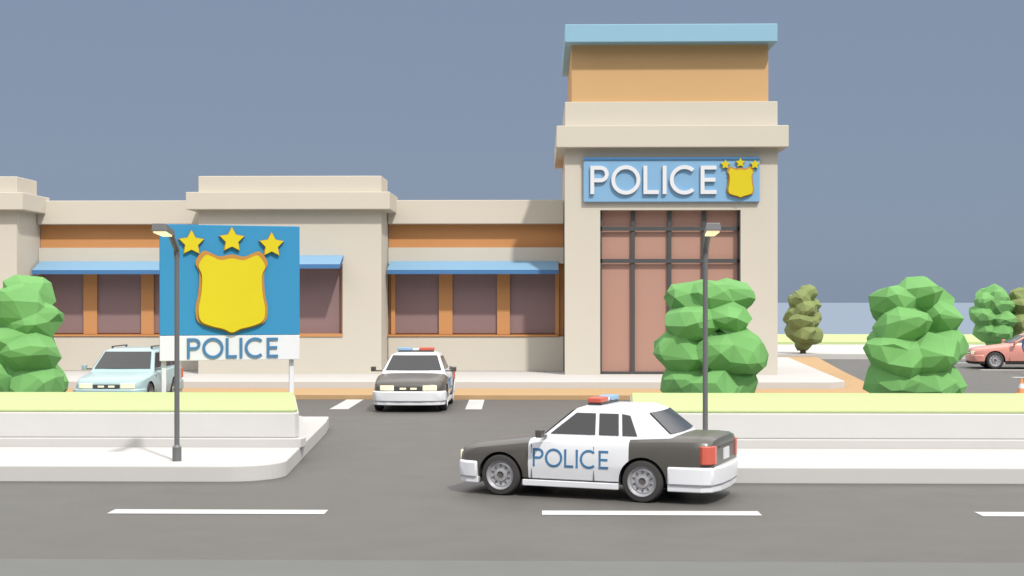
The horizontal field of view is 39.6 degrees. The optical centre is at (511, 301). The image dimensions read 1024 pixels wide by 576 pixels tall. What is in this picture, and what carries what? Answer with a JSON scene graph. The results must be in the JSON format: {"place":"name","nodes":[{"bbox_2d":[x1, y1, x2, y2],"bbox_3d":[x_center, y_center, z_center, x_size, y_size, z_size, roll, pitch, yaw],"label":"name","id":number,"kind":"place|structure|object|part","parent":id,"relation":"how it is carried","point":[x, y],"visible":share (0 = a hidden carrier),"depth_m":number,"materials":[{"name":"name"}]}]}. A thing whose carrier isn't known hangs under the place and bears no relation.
{"place":"outdoors","nodes":[
{"label":"outdoors","id":0,"kind":"place"},
{"bbox_2d":[0,417,328,481],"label":"sidewalk","id":1,"kind":"structure","parent":0,"point":[125,464],"depth_m":23.35,"materials":[{"name":"concrete"}]},
{"bbox_2d":[0,275,68,391],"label":"tree","id":2,"kind":"object","parent":1,"relation":"on","point":[31,318],"visible":0.81,"depth_m":31.72,"materials":[{"name":"green plant"}]},
{"bbox_2d":[0,392,305,447],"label":"planter","id":3,"kind":"object","parent":1,"relation":"on","point":[143,419],"visible":1,"depth_m":25.97,"materials":[{"name":"concrete"}]},
{"bbox_2d":[151,223,181,460],"bbox_3d":[-5.564,0.701,23.051,0.246,3.879,1.193,0,0,1],"label":"street lamp","id":4,"kind":"object","parent":1,"relation":"on","point":[163,229],"visible":1,"depth_m":23.53,"materials":[{"name":"metal"}]},
{"bbox_2d":[159,224,299,393],"bbox_3d":[-6.276,0.500,31.695,3.075,4.400,0.370,0,0,-19],"label":"police sign","id":5,"kind":"object","parent":1,"relation":"on","point":[239,292],"visible":0.91,"depth_m":31.56,"materials":[{"name":"blue metal"}]},
{"bbox_2d":[64,357,844,388],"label":"building pavement","id":6,"kind":"structure","parent":0,"point":[793,374],"depth_m":46.03,"materials":[{"name":"concrete"}]},
{"bbox_2d":[0,24,788,374],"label":"police station","id":7,"kind":"object","parent":6,"relation":"on","point":[672,140],"visible":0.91,"depth_m":50.11,"materials":[{"name":"paint"}]},
{"bbox_2d":[41,274,82,332],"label":"window glass","id":8,"kind":"structure","parent":7,"relation":"in","point":[67,288],"depth_m":52.66,"materials":[{"name":"glass"}]},
{"bbox_2d":[98,274,140,332],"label":"window glass","id":9,"kind":"structure","parent":7,"relation":"in","point":[119,295],"depth_m":52.62,"materials":[{"name":"glass"}]},
{"bbox_2d":[154,274,158,332],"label":"window glass","id":10,"kind":"structure","parent":7,"relation":"in","point":[156,276],"depth_m":52.59,"materials":[{"name":"glass"}]},
{"bbox_2d":[300,267,340,332],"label":"window glass","id":11,"kind":"structure","parent":7,"relation":"in","point":[320,289],"depth_m":50.43,"materials":[{"name":"glass"}]},
{"bbox_2d":[341,264,342,332],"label":"window frame","id":12,"kind":"structure","parent":7,"relation":"in","point":[341,264],"depth_m":50.28,"materials":[{"name":"orange wood"}]},
{"bbox_2d":[395,274,438,332],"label":"window glass","id":13,"kind":"structure","parent":7,"relation":"in","point":[416,295],"depth_m":52.39,"materials":[{"name":"glass"}]},
{"bbox_2d":[453,274,496,332],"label":"window glass","id":14,"kind":"structure","parent":7,"relation":"in","point":[474,295],"depth_m":52.34,"materials":[{"name":"glass"}]},
{"bbox_2d":[510,274,554,332],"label":"window glass","id":15,"kind":"structure","parent":7,"relation":"in","point":[532,296],"depth_m":52.30,"materials":[{"name":"glass"}]},
{"bbox_2d":[66,357,868,399],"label":"paving","id":16,"kind":"structure","parent":0,"point":[853,384],"depth_m":43.88,"materials":[{"name":"concrete"}]},
{"bbox_2d":[0,359,1023,562],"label":"road","id":17,"kind":"structure","parent":0,"point":[386,483],"depth_m":19.38,"materials":[{"name":"grey asphalt"}]},
{"bbox_2d":[73,344,183,391],"bbox_3d":[-10.811,2.079,40.303,2.352,1.650,4.642,0,0,1],"label":"parked car","id":18,"kind":"object","parent":17,"relation":"on","point":[130,369],"visible":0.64,"depth_m":39.47,"materials":[{"name":"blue metal"}]},
{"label":"side window","id":19,"kind":"part","parent":18,"relation":"part of","materials":[{"name":"grey glass"}]},
{"bbox_2d":[371,347,455,409],"bbox_3d":[-2.668,2.086,39.429,2.331,1.635,4.601,0,0,1],"label":"police car","id":20,"kind":"object","parent":17,"relation":"on","point":[416,376],"visible":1,"depth_m":37.90,"materials":[{"name":"white metal"}]},
{"bbox_2d":[109,377,1023,515],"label":"road markings","id":21,"kind":"object","parent":17,"relation":"on","point":[471,404],"visible":0.93,"depth_m":19.53,"materials":[{"name":"paint"}]},
{"bbox_2d":[460,394,737,502],"bbox_3d":[1.296,2.167,21.647,4.145,1.473,2.100,0,0,21],"label":"police car","id":22,"kind":"object","parent":17,"relation":"on","point":[643,452],"visible":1,"depth_m":20.84,"materials":[{"name":"white metal"}]},
{"bbox_3d":[0.926,1.800,21.063,0.691,0.310,0.174,0,0,21],"label":"side window","id":23,"kind":"part","parent":22,"relation":"part of","materials":[{"name":"grey glass"}]},
{"bbox_3d":[1.430,1.800,20.867,0.330,0.310,0.174,0,0,21],"label":"side window","id":24,"kind":"part","parent":22,"relation":"part of","materials":[{"name":"grey glass"}]},
{"bbox_3d":[1.722,1.800,20.754,0.265,0.310,0.174,0,0,21],"label":"side window","id":25,"kind":"part","parent":22,"relation":"part of","materials":[{"name":"grey glass"}]},
{"bbox_3d":[2.384,1.776,21.225,0.426,0.315,1.327,0,0,21],"label":"rear window","id":26,"kind":"part","parent":22,"relation":"part of","materials":[{"name":"grey glass"}]},
{"bbox_2d":[965,333,1023,368],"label":"parked car","id":27,"kind":"object","parent":17,"relation":"on","point":[1005,351],"visible":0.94,"depth_m":61.33,"materials":[{"name":"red metal"}]},
{"bbox_2d":[1017,378,1023,392],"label":"traffic cone","id":28,"kind":"object","parent":17,"relation":"on","point":[1021,387],"visible":0.69,"depth_m":44.51,"materials":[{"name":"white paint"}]},
{"bbox_2d":[0,559,1023,575],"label":"roadside","id":29,"kind":"structure","parent":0,"point":[80,567],"depth_m":15.45,"materials":[{"name":"grey concrete"}]},
{"bbox_2d":[0,0,1023,302],"label":"sky","id":30,"kind":"structure","parent":0,"point":[903,158],"materials":[{"name":"blue"}]},
{"bbox_2d":[778,303,974,333],"bbox_3d":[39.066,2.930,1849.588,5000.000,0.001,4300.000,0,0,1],"label":"ground","id":31,"kind":"structure","parent":0,"point":[847,318],"depth_m":248.26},
{"bbox_2d":[734,448,1023,483],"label":"sidewalk","id":32,"kind":"structure","parent":0,"point":[873,466],"depth_m":22.79,"materials":[{"name":"concrete"}]},
{"bbox_2d":[653,278,768,392],"bbox_3d":[4.479,1.153,32.173,2.653,3.394,2.068,0,0,1],"label":"tree","id":33,"kind":"object","parent":32,"relation":"on","point":[738,354],"visible":0.8,"depth_m":31.49,"materials":[{"name":"green plant"}]},
{"bbox_2d":[702,223,720,429],"bbox_3d":[3.175,0.701,22.916,0.246,3.879,1.193,0,0,1],"label":"street lamp","id":34,"kind":"object","parent":32,"relation":"on","point":[712,229],"visible":0.69,"depth_m":23.40,"materials":[{"name":"metal"}]},
{"bbox_2d":[630,393,1023,448],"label":"planter","id":35,"kind":"object","parent":32,"relation":"on","point":[877,420],"visible":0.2,"depth_m":25.70,"materials":[{"name":"concrete"}]},
{"bbox_2d":[863,276,968,392],"bbox_3d":[9.056,1.139,31.893,2.244,3.422,2.415,0,0,19],"label":"tree","id":36,"kind":"object","parent":32,"relation":"on","point":[916,342],"visible":0.88,"depth_m":31.20,"materials":[{"name":"green plant"}]},
{"bbox_2d":[778,345,984,358],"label":"pavement","id":37,"kind":"structure","parent":0,"point":[838,351],"depth_m":75.42,"materials":[{"name":"concrete"}]},
{"bbox_2d":[782,284,823,353],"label":"tree","id":38,"kind":"object","parent":37,"relation":"on","point":[802,318],"visible":1,"depth_m":71.87,"materials":[{"name":"green plant"}]},
{"bbox_2d":[969,284,1016,344],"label":"tree","id":39,"kind":"object","parent":37,"relation":"on","point":[993,318],"visible":0.94,"depth_m":72.00,"materials":[{"name":"green plant"}]},
{"bbox_2d":[1008,286,1023,336],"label":"tree","id":40,"kind":"object","parent":37,"relation":"on","point":[1016,295],"visible":0.41,"depth_m":72.56,"materials":[{"name":"green plant"}]},
{"bbox_2d":[778,334,985,344],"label":"lawn","id":41,"kind":"structure","parent":0,"point":[844,339],"depth_m":93.35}
]}

